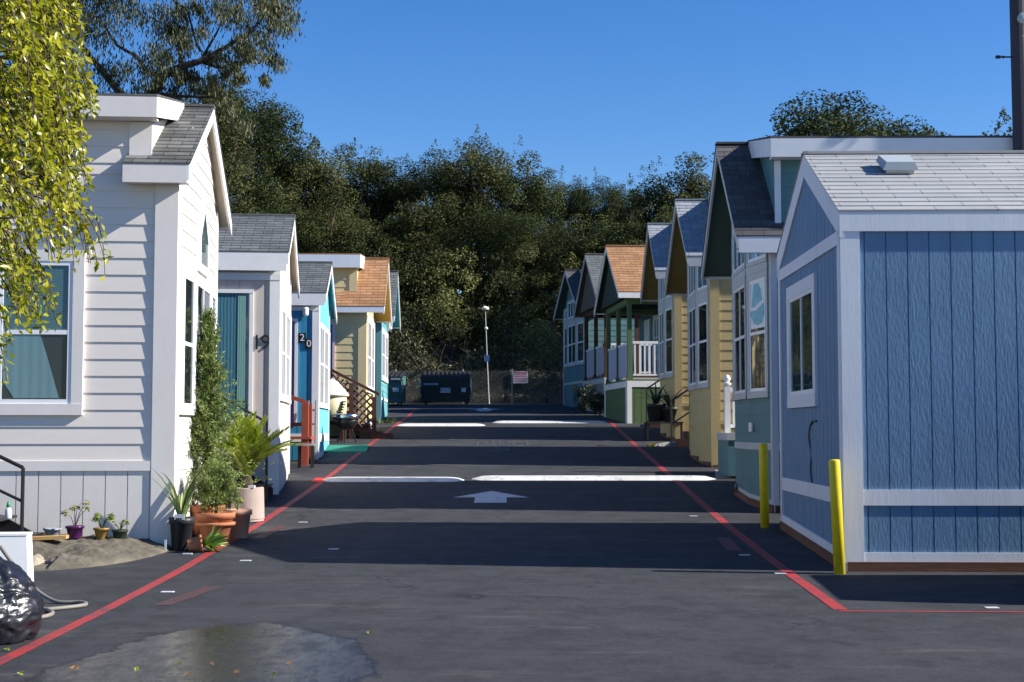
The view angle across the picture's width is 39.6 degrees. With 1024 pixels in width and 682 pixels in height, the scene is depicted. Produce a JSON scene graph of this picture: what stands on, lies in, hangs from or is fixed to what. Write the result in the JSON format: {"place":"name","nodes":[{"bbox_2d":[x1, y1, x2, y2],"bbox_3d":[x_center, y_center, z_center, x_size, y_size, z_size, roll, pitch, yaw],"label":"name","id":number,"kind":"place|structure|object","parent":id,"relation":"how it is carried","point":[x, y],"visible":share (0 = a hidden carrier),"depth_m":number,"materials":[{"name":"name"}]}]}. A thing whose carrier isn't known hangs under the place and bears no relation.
{"place":"outdoors","nodes":[
{"label":"outdoors","id":0,"kind":"place"},
{"bbox_2d":[388,301,562,403],"bbox_3d":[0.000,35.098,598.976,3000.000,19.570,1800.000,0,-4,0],"label":"ground","id":1,"kind":"structure","parent":0,"point":[474,397],"depth_m":69.37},
{"bbox_2d":[0,0,113,384],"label":"laurel tree","id":2,"kind":"object","parent":1,"relation":"on","point":[46,75],"visible":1,"depth_m":7.78,"materials":[{"name":"green plant"}]},
{"bbox_2d":[0,91,232,545],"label":"park cottage","id":3,"kind":"structure","parent":1,"relation":"on","point":[98,401],"depth_m":15.95,"materials":[{"name":"white paint"}]},
{"bbox_2d":[0,249,85,414],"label":"window","id":4,"kind":"structure","parent":3,"relation":"in","point":[70,285],"depth_m":15.90,"materials":[{"name":"white paint"}]},
{"bbox_2d":[179,265,196,414],"bbox_3d":[-3.810,0.008,16.727,0.054,1.720,0.789,0,-4,-2],"label":"window","id":5,"kind":"structure","parent":3,"relation":"in","point":[188,276],"depth_m":16.70,"materials":[{"name":"white paint"}]},
{"bbox_2d":[195,273,211,410],"bbox_3d":[-3.887,0.078,17.859,0.054,1.720,1.444,0,-4,-5],"label":"window","id":6,"kind":"structure","parent":3,"relation":"in","point":[204,288],"depth_m":17.66,"materials":[{"name":"white paint"}]},
{"bbox_2d":[197,200,209,277],"bbox_3d":[-3.887,-1.311,17.916,0.048,0.940,0.880,0,-4,-5],"label":"gothic window","id":7,"kind":"structure","parent":3,"relation":"in","point":[203,243],"depth_m":17.89,"materials":[{"name":"white paint"}]},
{"bbox_2d":[5,0,306,138],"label":"eucalyptus tree","id":8,"kind":"object","parent":1,"relation":"on","point":[275,12],"visible":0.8,"depth_m":45.31,"materials":[{"name":"green plant"}]},
{"bbox_2d":[190,71,260,213],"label":"oak tree","id":9,"kind":"object","parent":1,"relation":"on","point":[227,137],"visible":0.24,"depth_m":62.18,"materials":[{"name":"green plant"}]},
{"bbox_2d":[187,67,320,230],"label":"oak tree","id":10,"kind":"object","parent":1,"relation":"on","point":[266,118],"visible":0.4,"depth_m":67.14,"materials":[{"name":"green plant"}]},
{"bbox_2d":[216,213,299,494],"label":"park cottage","id":11,"kind":"structure","parent":1,"relation":"on","point":[258,274],"depth_m":22.30,"materials":[{"name":"grey paint"}]},
{"bbox_2d":[280,303,286,401],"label":"window","id":12,"kind":"structure","parent":11,"relation":"in","point":[283,336],"depth_m":22.97,"materials":[{"name":"white paint"}]},
{"bbox_2d":[286,309,290,402],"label":"window","id":13,"kind":"structure","parent":11,"relation":"in","point":[288,340],"depth_m":24.33,"materials":[{"name":"white paint"}]},
{"bbox_2d":[234,185,326,252],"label":"oak tree","id":14,"kind":"object","parent":1,"relation":"on","point":[303,240],"visible":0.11,"depth_m":65.35,"materials":[{"name":"green plant"}]},
{"bbox_2d":[234,122,348,251],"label":"oak tree","id":15,"kind":"object","parent":1,"relation":"on","point":[297,197],"visible":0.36,"depth_m":70.95,"materials":[{"name":"green plant"}]},
{"bbox_2d":[290,395,314,465],"bbox_3d":[-4.744,1.661,27.724,1.720,1.700,1.000,0,-4,-3],"label":"redwood landing","id":16,"kind":"object","parent":1,"relation":"on","point":[305,424],"visible":0.26,"depth_m":27.30,"materials":[{"name":"red wood"}]},
{"bbox_2d":[290,261,337,459],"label":"park cottage","id":17,"kind":"structure","parent":1,"relation":"on","point":[313,309],"depth_m":28.69,"materials":[{"name":"blue paint"}]},
{"bbox_2d":[319,322,324,407],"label":"window","id":18,"kind":"structure","parent":17,"relation":"in","point":[322,327],"depth_m":29.34,"materials":[{"name":"white paint"}]},
{"bbox_2d":[324,326,328,408],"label":"window","id":19,"kind":"structure","parent":17,"relation":"in","point":[326,390],"depth_m":30.71,"materials":[{"name":"white paint"}]},
{"bbox_2d":[283,139,379,252],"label":"oak tree","id":20,"kind":"object","parent":1,"relation":"on","point":[345,189],"visible":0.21,"depth_m":72.45,"materials":[{"name":"green plant"}]},
{"bbox_2d":[284,184,383,255],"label":"oak tree","id":21,"kind":"object","parent":1,"relation":"on","point":[333,229],"visible":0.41,"depth_m":66.61,"materials":[{"name":"green plant"}]},
{"bbox_2d":[298,253,391,435],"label":"park cottage","id":22,"kind":"structure","parent":1,"relation":"on","point":[363,292],"depth_m":35.26,"materials":[{"name":"yellow paint"}]},
{"bbox_2d":[367,315,371,392],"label":"window","id":23,"kind":"structure","parent":22,"relation":"in","point":[369,321],"depth_m":36.24,"materials":[{"name":"white paint"}]},
{"bbox_2d":[330,368,392,438],"bbox_3d":[-3.989,1.369,34.533,2.185,2.110,1.050,0,-4,-2],"label":"lattice stair","id":24,"kind":"object","parent":1,"relation":"on","point":[365,431],"visible":0.44,"depth_m":34.05,"materials":[{"name":"brown wood"}]},
{"bbox_2d":[328,137,419,256],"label":"oak tree","id":25,"kind":"object","parent":1,"relation":"on","point":[367,173],"visible":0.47,"depth_m":73.58,"materials":[{"name":"green plant"}]},
{"bbox_2d":[330,207,418,300],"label":"oak tree","id":26,"kind":"object","parent":1,"relation":"on","point":[378,252],"visible":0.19,"depth_m":65.98,"materials":[{"name":"green plant"}]},
{"bbox_2d":[375,270,400,420],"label":"park cottage","id":27,"kind":"structure","parent":1,"relation":"on","point":[381,358],"depth_m":42.40,"materials":[{"name":"teal paint"}]},
{"bbox_2d":[384,241,432,369],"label":"oak tree","id":28,"kind":"object","parent":1,"relation":"on","point":[406,309],"visible":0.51,"depth_m":61.33,"materials":[{"name":"green plant"}]},
{"bbox_2d":[365,190,478,378],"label":"oak tree","id":29,"kind":"object","parent":1,"relation":"on","point":[436,251],"visible":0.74,"depth_m":66.94,"materials":[{"name":"green plant"}]},
{"bbox_2d":[369,140,499,347],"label":"oak tree","id":30,"kind":"object","parent":1,"relation":"on","point":[404,184],"visible":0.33,"depth_m":72.94,"materials":[{"name":"green plant"}]},
{"bbox_2d":[411,246,489,402],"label":"oak tree","id":31,"kind":"object","parent":1,"relation":"on","point":[445,303],"visible":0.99,"depth_m":61.31,"materials":[{"name":"green plant"}]},
{"bbox_2d":[344,218,568,372],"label":"wood","id":32,"kind":"object","parent":1,"relation":"on","point":[473,333],"visible":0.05,"depth_m":69.31,"materials":[{"name":"green plant"}]},
{"bbox_2d":[388,311,562,403],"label":"undergrowth","id":33,"kind":"object","parent":1,"relation":"on","point":[474,367],"visible":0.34,"depth_m":59.44,"materials":[{"name":"green plant"}]},
{"bbox_2d":[388,341,562,403],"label":"bare brush","id":34,"kind":"object","parent":1,"relation":"on","point":[555,385],"visible":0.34,"depth_m":59.58,"materials":[{"name":"brown plant"}]},
{"bbox_2d":[388,369,562,403],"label":"chain link fence","id":35,"kind":"object","parent":1,"relation":"on","point":[511,392],"visible":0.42,"depth_m":57.99,"materials":[{"name":"metal"}]},
{"bbox_2d":[414,124,551,350],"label":"oak tree","id":36,"kind":"object","parent":1,"relation":"on","point":[475,195],"visible":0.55,"depth_m":71.40,"materials":[{"name":"green plant"}]},
{"bbox_2d":[474,252,536,401],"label":"oak tree","id":37,"kind":"object","parent":1,"relation":"on","point":[499,318],"visible":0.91,"depth_m":61.60,"materials":[{"name":"green plant"}]},
{"bbox_2d":[453,193,568,373],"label":"oak tree","id":38,"kind":"object","parent":1,"relation":"on","point":[492,242],"visible":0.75,"depth_m":66.93,"materials":[{"name":"green plant"}]},
{"bbox_2d":[475,135,568,350],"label":"oak tree","id":39,"kind":"object","parent":1,"relation":"on","point":[537,202],"visible":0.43,"depth_m":72.54,"materials":[{"name":"green plant"}]},
{"bbox_2d":[513,289,562,402],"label":"oak tree","id":40,"kind":"object","parent":1,"relation":"on","point":[538,325],"visible":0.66,"depth_m":61.07,"materials":[{"name":"green plant"}]},
{"bbox_2d":[506,219,595,374],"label":"oak tree","id":41,"kind":"object","parent":1,"relation":"on","point":[549,281],"visible":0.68,"depth_m":66.47,"materials":[{"name":"green plant"}]},
{"bbox_2d":[535,165,599,261],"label":"oak tree","id":42,"kind":"object","parent":1,"relation":"on","point":[556,184],"visible":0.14,"depth_m":77.27,"materials":[{"name":"green plant"}]},
{"bbox_2d":[571,382,597,413],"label":"shrub","id":43,"kind":"object","parent":1,"relation":"on","point":[582,396],"visible":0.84,"depth_m":46.08,"materials":[{"name":"green plant"}]},
{"bbox_2d":[549,167,626,256],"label":"oak tree","id":44,"kind":"object","parent":1,"relation":"on","point":[584,202],"visible":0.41,"depth_m":75.86,"materials":[{"name":"green plant"}]},
{"bbox_2d":[544,193,638,291],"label":"oak tree","id":45,"kind":"object","parent":1,"relation":"on","point":[593,242],"visible":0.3,"depth_m":66.70,"materials":[{"name":"green plant"}]},
{"bbox_2d":[553,269,634,407],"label":"park cottage","id":46,"kind":"structure","parent":1,"relation":"on","point":[573,351],"depth_m":52.74,"materials":[{"name":"teal paint"}]},
{"bbox_2d":[567,321,575,366],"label":"window","id":47,"kind":"structure","parent":46,"relation":"in","point":[571,327],"depth_m":53.11,"materials":[{"name":"grey paint"}]},
{"bbox_2d":[576,319,584,364],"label":"window","id":48,"kind":"structure","parent":46,"relation":"in","point":[580,324],"depth_m":51.70,"materials":[{"name":"grey paint"}]},
{"bbox_2d":[586,391,603,415],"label":"shrub","id":49,"kind":"object","parent":1,"relation":"on","point":[598,405],"visible":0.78,"depth_m":44.44,"materials":[{"name":"green plant"}]},
{"bbox_2d":[573,253,658,413],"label":"house","id":50,"kind":"structure","parent":1,"relation":"on","point":[645,327],"depth_m":48.02,"materials":[{"name":"teal paint"}]},
{"bbox_2d":[593,176,652,244],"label":"oak tree","id":51,"kind":"object","parent":1,"relation":"on","point":[621,205],"visible":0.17,"depth_m":76.50,"materials":[{"name":"green plant"}]},
{"bbox_2d":[593,245,659,422],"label":"house","id":52,"kind":"structure","parent":1,"relation":"on","point":[619,288],"depth_m":41.05,"materials":[{"name":"green paint"}]},
{"bbox_2d":[614,201,673,244],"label":"oak tree","id":53,"kind":"object","parent":1,"relation":"on","point":[636,231],"visible":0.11,"depth_m":66.39,"materials":[{"name":"green plant"}]},
{"bbox_2d":[615,156,705,243],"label":"oak tree","id":54,"kind":"object","parent":1,"relation":"on","point":[650,194],"visible":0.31,"depth_m":72.52,"materials":[{"name":"green plant"}]},
{"bbox_2d":[640,223,688,439],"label":"park cottage","id":55,"kind":"structure","parent":1,"relation":"on","point":[672,343],"depth_m":34.03,"materials":[{"name":"yellow paint"}]},
{"bbox_2d":[658,306,664,379],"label":"window","id":56,"kind":"structure","parent":55,"relation":"in","point":[661,312],"depth_m":35.28,"materials":[{"name":"grey paint"}]},
{"bbox_2d":[664,303,673,377],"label":"window","id":57,"kind":"structure","parent":55,"relation":"in","point":[668,309],"depth_m":34.11,"materials":[{"name":"grey paint"}]},
{"bbox_2d":[657,151,713,215],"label":"oak tree","id":58,"kind":"object","parent":1,"relation":"on","point":[705,183],"visible":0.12,"depth_m":72.00,"materials":[{"name":"green plant"}]},
{"bbox_2d":[664,197,734,467],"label":"park cottage","id":59,"kind":"structure","parent":1,"relation":"on","point":[709,324],"depth_m":27.63,"materials":[{"name":"yellow paint"}]},
{"bbox_2d":[687,264,695,300],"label":"window","id":60,"kind":"structure","parent":59,"relation":"in","point":[691,271],"depth_m":29.08,"materials":[{"name":"grey paint"}]},
{"bbox_2d":[688,301,696,390],"bbox_3d":[3.668,0.118,28.875,0.054,1.750,1.380,0,-4,1],"label":"window","id":61,"kind":"structure","parent":59,"relation":"in","point":[692,359],"depth_m":28.87,"materials":[{"name":"grey paint"}]},
{"bbox_2d":[696,296,708,388],"bbox_3d":[3.714,0.041,27.626,0.054,1.750,0.962,0,-4,-6],"label":"window","id":62,"kind":"structure","parent":59,"relation":"in","point":[702,306],"depth_m":27.67,"materials":[{"name":"grey paint"}]},
{"bbox_2d":[755,89,952,138],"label":"oak tree","id":63,"kind":"object","parent":1,"relation":"on","point":[836,125],"visible":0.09,"depth_m":58.96,"materials":[{"name":"green plant"}]},
{"bbox_2d":[700,135,1012,512],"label":"park cottage","id":64,"kind":"structure","parent":1,"relation":"on","point":[752,184],"depth_m":20.35,"materials":[{"name":"teal paint"}]},
{"bbox_2d":[732,228,745,277],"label":"window","id":65,"kind":"structure","parent":64,"relation":"in","point":[738,259],"depth_m":21.96,"materials":[{"name":"grey paint"}]},
{"bbox_2d":[732,277,746,400],"bbox_3d":[3.469,-0.010,21.595,0.054,1.800,1.320,0,-4,1],"label":"window","id":66,"kind":"structure","parent":64,"relation":"in","point":[739,303],"depth_m":21.59,"materials":[{"name":"grey paint"}]},
{"bbox_2d":[746,253,768,267],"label":"window","id":67,"kind":"structure","parent":64,"relation":"in","point":[752,259],"depth_m":20.51,"materials":[{"name":"grey paint"}]},
{"bbox_2d":[746,269,769,398],"bbox_3d":[3.531,-0.084,20.396,0.054,1.800,0.923,1,-4,-8],"label":"window","id":68,"kind":"structure","parent":64,"relation":"in","point":[758,340],"depth_m":20.34,"materials":[{"name":"grey paint"}]},
{"bbox_2d":[776,150,1023,571],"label":"park cottage","id":69,"kind":"structure","parent":1,"relation":"on","point":[901,339],"depth_m":14.22,"materials":[{"name":"blue paint"}]},
{"bbox_2d":[786,273,818,407],"bbox_3d":[3.340,0.034,16.394,0.054,1.460,1.770,0,-4,1],"label":"window","id":70,"kind":"structure","parent":69,"relation":"in","point":[801,297],"depth_m":16.29,"materials":[{"name":"white paint"}]},
{"bbox_2d":[876,155,917,173],"bbox_3d":[4.206,-1.934,15.535,0.380,0.130,0.370,0,23,1],"label":"roof vent","id":71,"kind":"object","parent":69,"relation":"on","point":[897,164],"visible":1,"depth_m":15.40,"materials":[{"name":"metal"}]},
{"bbox_2d":[995,0,1023,149],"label":"power pole","id":72,"kind":"object","parent":1,"relation":"on","point":[1016,8],"visible":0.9,"depth_m":19.54,"materials":[{"name":"brown wood"}]},
{"bbox_2d":[0,0,1012,293],"label":"sky","id":73,"kind":"structure","parent":0,"point":[613,87],"materials":[{"name":"blue"}]},
{"bbox_2d":[0,404,1023,681],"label":"road","id":74,"kind":"structure","parent":0,"point":[598,580],"depth_m":12.69,"materials":[{"name":"grey asphalt"}]},
{"bbox_2d":[0,532,33,580],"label":"white bin","id":75,"kind":"object","parent":74,"relation":"on","point":[18,547],"visible":0.59,"depth_m":12.80,"materials":[{"name":"plastic"}]},
{"bbox_2d":[0,556,44,644],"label":"rubbish bag","id":76,"kind":"object","parent":74,"relation":"on","point":[22,609],"visible":1,"depth_m":10.04,"materials":[{"name":"black plastic"}]},
{"bbox_2d":[0,455,44,536],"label":"entry steps","id":77,"kind":"structure","parent":74,"relation":"on","point":[7,525],"depth_m":14.88,"materials":[{"name":"black paint"}]},
{"bbox_2d":[0,545,87,618],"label":"garden hose","id":78,"kind":"object","parent":74,"relation":"on","point":[76,603],"visible":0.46,"depth_m":11.93,"materials":[{"name":"grey rubber"}]},
{"bbox_2d":[32,534,171,570],"bbox_3d":[-4.725,2.220,14.866,2.050,0.306,2.150,0,-4,0],"label":"earth mound","id":79,"kind":"object","parent":74,"relation":"on","point":[87,551],"visible":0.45,"depth_m":14.92,"materials":[{"name":"soil"}]},
{"bbox_2d":[60,500,92,538],"bbox_3d":[-4.754,1.938,15.485,0.357,0.413,0.259,2,-4,-29],"label":"potted herb","id":80,"kind":"object","parent":79,"relation":"on","point":[74,530],"visible":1,"depth_m":15.40,"materials":[{"name":"ceramic"}]},
{"bbox_2d":[90,512,114,538],"bbox_3d":[-4.458,2.015,15.537,0.271,0.290,0.239,0,-4,0],"label":"potted herb","id":81,"kind":"object","parent":79,"relation":"on","point":[101,532],"visible":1,"depth_m":15.48,"materials":[{"name":"ceramic"}]},
{"bbox_2d":[147,470,211,550],"bbox_3d":[-3.683,1.839,15.730,0.835,0.943,0.943,0,-4,0],"label":"potted aloe","id":82,"kind":"object","parent":74,"relation":"on","point":[181,523],"visible":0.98,"depth_m":15.65,"materials":[{"name":"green plastic"}]},
{"bbox_2d":[153,586,219,604],"bbox_3d":[-2.825,2.224,12.436,0.160,0.034,1.120,-1,-4,11],"label":"red patch","id":83,"kind":"object","parent":74,"relation":"on","point":[186,596],"visible":1,"depth_m":12.43,"materials":[{"name":"paint"}]},
{"bbox_2d":[0,409,415,664],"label":"red line","id":84,"kind":"object","parent":74,"relation":"on","point":[51,636],"visible":0.94,"depth_m":13.01,"materials":[{"name":"paint"}]},
{"bbox_2d":[187,520,229,551],"bbox_3d":[-3.325,2.238,15.604,0.456,0.523,0.425,-7,-2,-14],"label":"toppled pot","id":85,"kind":"object","parent":74,"relation":"on","point":[211,540],"visible":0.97,"depth_m":15.52,"materials":[{"name":"ceramic"}]},
{"bbox_2d":[191,457,241,540],"bbox_3d":[-3.419,1.827,16.390,0.545,0.994,0.586,-2,-4,32],"label":"potted shrub","id":86,"kind":"object","parent":74,"relation":"on","point":[219,476],"visible":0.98,"depth_m":16.30,"materials":[{"name":"green plant"}]},
{"bbox_2d":[186,304,281,535],"bbox_3d":[-3.590,0.944,17.242,1.542,2.799,1.648,0,-4,0],"label":"potted cypress","id":87,"kind":"object","parent":74,"relation":"on","point":[207,428],"visible":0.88,"depth_m":17.16,"materials":[{"name":"plant"}]},
{"bbox_2d":[223,497,252,538],"bbox_3d":[-3.250,2.088,16.853,0.347,0.492,0.344,0,-4,0],"label":"flower pot","id":88,"kind":"object","parent":74,"relation":"on","point":[240,528],"visible":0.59,"depth_m":16.73,"materials":[{"name":"ceramic"}]},
{"bbox_2d":[216,396,272,502],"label":"entry steps","id":89,"kind":"structure","parent":74,"relation":"on","point":[268,489],"depth_m":20.98,"materials":[{"name":"black paint"}]},
{"bbox_2d":[214,411,302,521],"bbox_3d":[-3.487,1.629,18.649,1.447,1.465,1.417,-2,-4,0],"label":"sago palm","id":90,"kind":"object","parent":74,"relation":"on","point":[253,450],"visible":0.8,"depth_m":18.52,"materials":[{"name":"green plant"}]},
{"bbox_2d":[329,379,348,440],"bbox_3d":[-4.240,1.614,33.464,0.820,1.460,0.816,0,-4,0],"label":"patio umbrella","id":91,"kind":"object","parent":74,"relation":"on","point":[339,394],"visible":0.53,"depth_m":33.18,"materials":[{"name":"white fabric"}]},
{"bbox_2d":[332,414,360,442],"bbox_3d":[-3.830,2.016,32.838,0.670,0.676,0.670,0,-4,0],"label":"kettle grill","id":92,"kind":"object","parent":74,"relation":"on","point":[345,422],"visible":1,"depth_m":32.63,"materials":[{"name":"black paint"}]},
{"bbox_2d":[324,445,368,451],"bbox_3d":[-3.600,2.350,31.064,1.000,0.138,1.700,0,-4,0],"label":"lawn mat","id":93,"kind":"object","parent":74,"relation":"on","point":[346,448],"visible":0.79,"depth_m":30.96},
{"bbox_2d":[323,477,463,481],"bbox_3d":[-2.050,2.379,24.500,2.460,0.075,0.600,0,-4,0],"label":"speed bump","id":94,"kind":"object","parent":74,"relation":"on","point":[393,479],"visible":1,"depth_m":24.29,"materials":[{"name":"white paint"}]},
{"bbox_2d":[388,371,405,404],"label":"dumpster","id":95,"kind":"object","parent":74,"relation":"on","point":[396,387],"visible":0.44,"depth_m":54.66,"materials":[{"name":"teal metal"}]},
{"bbox_2d":[419,371,471,403],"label":"dumpster","id":96,"kind":"object","parent":74,"relation":"on","point":[446,386],"visible":1,"depth_m":55.70,"materials":[{"name":"green metal"}]},
{"bbox_2d":[458,491,523,502],"bbox_3d":[-0.378,2.375,21.664,1.099,0.096,1.628,2,-4,-31],"label":"road arrow","id":97,"kind":"object","parent":74,"relation":"on","point":[491,497],"visible":1,"depth_m":21.79,"materials":[{"name":"white paint"}]},
{"bbox_2d":[472,475,714,479],"bbox_3d":[1.425,2.379,24.750,4.250,0.075,0.600,0,-4,0],"label":"speed bump","id":98,"kind":"object","parent":74,"relation":"on","point":[593,477],"visible":1,"depth_m":24.58,"materials":[{"name":"white paint"}]},
{"bbox_2d":[644,422,682,440],"bbox_3d":[3.565,2.123,33.493,0.870,0.440,0.580,0,-4,0],"label":"plant table","id":99,"kind":"object","parent":74,"relation":"on","point":[646,430],"visible":0.73,"depth_m":33.22,"materials":[{"name":"black plastic"}]},
{"bbox_2d":[640,381,672,421],"bbox_3d":[3.507,1.420,33.648,1.077,0.969,0.808,3,-5,-39],"label":"potted agave","id":100,"kind":"object","parent":99,"relation":"on","point":[654,411],"visible":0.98,"depth_m":33.43,"materials":[{"name":"black plastic"}]},
{"bbox_2d":[658,388,683,421],"bbox_3d":[3.587,1.480,33.383,0.764,0.830,1.016,2,-4,-28],"label":"potted agave","id":101,"kind":"object","parent":99,"relation":"on","point":[666,413],"visible":0.85,"depth_m":33.31,"materials":[{"name":"black plastic"}]},
{"bbox_2d":[670,389,688,446],"bbox_3d":[4.299,1.535,32.206,1.522,1.698,0.922,0,-4,0],"label":"stair handrail","id":102,"kind":"object","parent":74,"relation":"on","point":[684,442],"visible":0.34,"depth_m":31.73,"materials":[{"name":"black paint"}]},
{"bbox_2d":[715,470,735,477],"bbox_3d":[4.075,2.388,25.551,1.050,0.097,1.500,0,-4,0],"label":"concrete pad","id":103,"kind":"object","parent":74,"relation":"on","point":[718,474],"visible":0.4,"depth_m":25.07,"materials":[{"name":"grey concrete"}]},
{"bbox_2d":[717,375,735,475],"bbox_3d":[4.360,1.489,25.422,1.220,1.800,1.270,0,-4,0],"label":"porch","id":104,"kind":"object","parent":103,"relation":"on","point":[726,454],"visible":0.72,"depth_m":25.59,"materials":[{"name":"teal paint"}]},
{"bbox_2d":[610,423,847,609],"bbox_3d":[2.780,2.247,25.735,0.206,1.648,28.151,0,-4,0],"label":"red line","id":105,"kind":"object","parent":74,"relation":"on","point":[809,587],"visible":0.98,"depth_m":16.28,"materials":[{"name":"paint"}]},
{"bbox_2d":[759,443,768,527],"bbox_3d":[3.185,1.878,17.968,0.112,1.170,0.110,-1,-4,0],"label":"bollard","id":106,"kind":"object","parent":74,"relation":"on","point":[764,487],"visible":0.85,"depth_m":17.93,"materials":[{"name":"yellow metal"}]},
{"bbox_2d":[828,459,845,574],"bbox_3d":[3.182,1.770,13.917,0.112,1.220,0.110,-2,-4,0],"label":"bollard","id":107,"kind":"object","parent":74,"relation":"on","point":[836,517],"visible":0.85,"depth_m":13.88,"materials":[{"name":"yellow metal"}]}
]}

